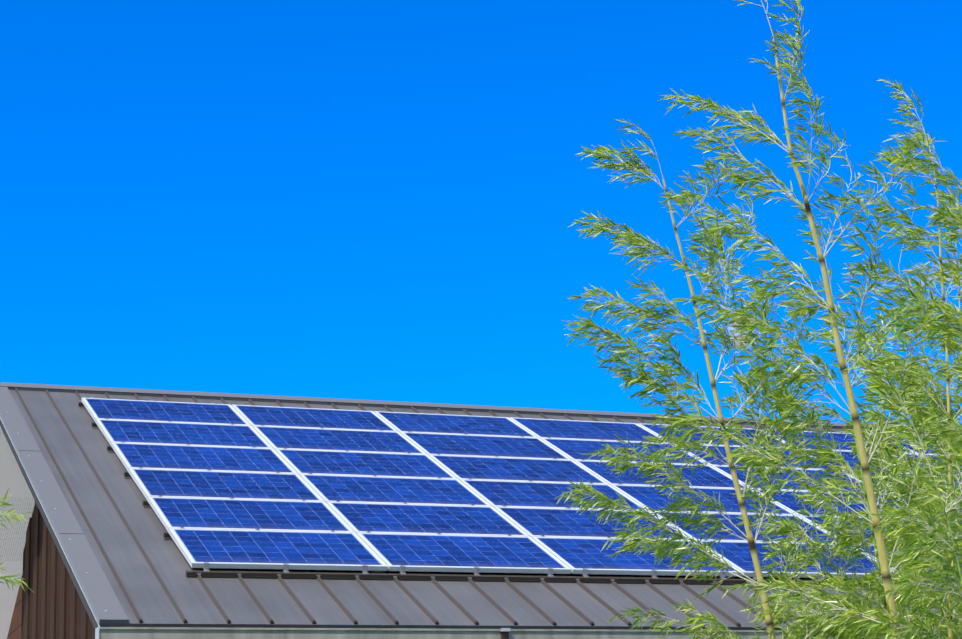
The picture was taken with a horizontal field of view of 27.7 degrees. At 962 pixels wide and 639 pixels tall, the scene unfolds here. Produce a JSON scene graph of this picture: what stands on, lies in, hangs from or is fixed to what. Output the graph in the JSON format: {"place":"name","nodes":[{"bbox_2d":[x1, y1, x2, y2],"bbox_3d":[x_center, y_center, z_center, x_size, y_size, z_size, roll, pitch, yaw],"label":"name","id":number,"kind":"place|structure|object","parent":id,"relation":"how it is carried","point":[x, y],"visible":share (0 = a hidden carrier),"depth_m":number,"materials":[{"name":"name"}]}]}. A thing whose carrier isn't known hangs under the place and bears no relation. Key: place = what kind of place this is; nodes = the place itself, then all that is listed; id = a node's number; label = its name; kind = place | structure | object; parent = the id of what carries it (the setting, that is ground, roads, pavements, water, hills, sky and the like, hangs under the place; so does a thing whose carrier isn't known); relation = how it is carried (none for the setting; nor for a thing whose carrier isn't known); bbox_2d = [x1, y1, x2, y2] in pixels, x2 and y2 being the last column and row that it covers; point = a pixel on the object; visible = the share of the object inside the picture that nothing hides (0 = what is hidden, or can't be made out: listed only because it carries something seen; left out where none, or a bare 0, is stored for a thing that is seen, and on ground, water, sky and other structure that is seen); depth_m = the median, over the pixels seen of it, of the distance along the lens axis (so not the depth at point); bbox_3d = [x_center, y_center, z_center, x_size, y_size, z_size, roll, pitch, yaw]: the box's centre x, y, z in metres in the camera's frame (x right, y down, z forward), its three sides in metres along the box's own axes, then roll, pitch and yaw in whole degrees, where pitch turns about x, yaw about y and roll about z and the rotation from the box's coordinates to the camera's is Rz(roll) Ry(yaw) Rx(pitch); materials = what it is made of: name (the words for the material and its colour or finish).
{"place":"outdoors","nodes":[
{"label":"outdoors","id":0,"kind":"place"},
{"bbox_2d":[0,0,961,638],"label":"bamboo","id":1,"kind":"object","parent":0,"point":[906,592],"depth_m":8.95,"materials":[{"name":"green plant"}]},
{"bbox_2d":[0,0,961,425],"label":"sky","id":2,"kind":"structure","parent":0,"point":[340,199],"materials":[{"name":"blue"}]},
{"bbox_2d":[727,260,954,346],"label":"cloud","id":3,"kind":"structure","parent":0,"point":[737,341],"depth_m":1803.30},
{"bbox_3d":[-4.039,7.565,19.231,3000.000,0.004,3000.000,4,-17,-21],"label":"ground","id":4,"kind":"structure","parent":0,"visible":0},
{"bbox_2d":[0,418,98,638],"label":"wall","id":5,"kind":"structure","parent":4,"relation":"on","point":[17,483],"depth_m":23.26,"materials":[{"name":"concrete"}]},
{"bbox_2d":[21,502,94,638],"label":"siding","id":6,"kind":"object","parent":5,"relation":"attached to","point":[53,607],"visible":0.23,"depth_m":21.85,"materials":[{"name":"brown wood"}]},
{"bbox_2d":[0,382,961,629],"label":"roof","id":7,"kind":"structure","parent":5,"relation":"on","point":[129,564],"depth_m":16.28,"materials":[{"name":"metal"}]},
{"bbox_2d":[78,397,953,587],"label":"panel mounting brackets","id":8,"kind":"object","parent":7,"relation":"on","point":[476,576],"visible":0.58,"depth_m":16.55,"materials":[{"name":"brown metal"}]},
{"bbox_2d":[81,398,961,578],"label":"solar panels","id":9,"kind":"object","parent":8,"relation":"on","point":[207,513],"visible":0.75,"depth_m":19.04,"materials":[{"name":"blue glass"}]},
{"bbox_2d":[95,626,906,638],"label":"gutter","id":10,"kind":"object","parent":5,"relation":"attached to","point":[240,633],"visible":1,"depth_m":14.88,"materials":[{"name":"metal"}]},
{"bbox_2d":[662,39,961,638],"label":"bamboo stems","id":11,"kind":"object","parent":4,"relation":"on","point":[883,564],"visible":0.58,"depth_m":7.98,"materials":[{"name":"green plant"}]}
]}

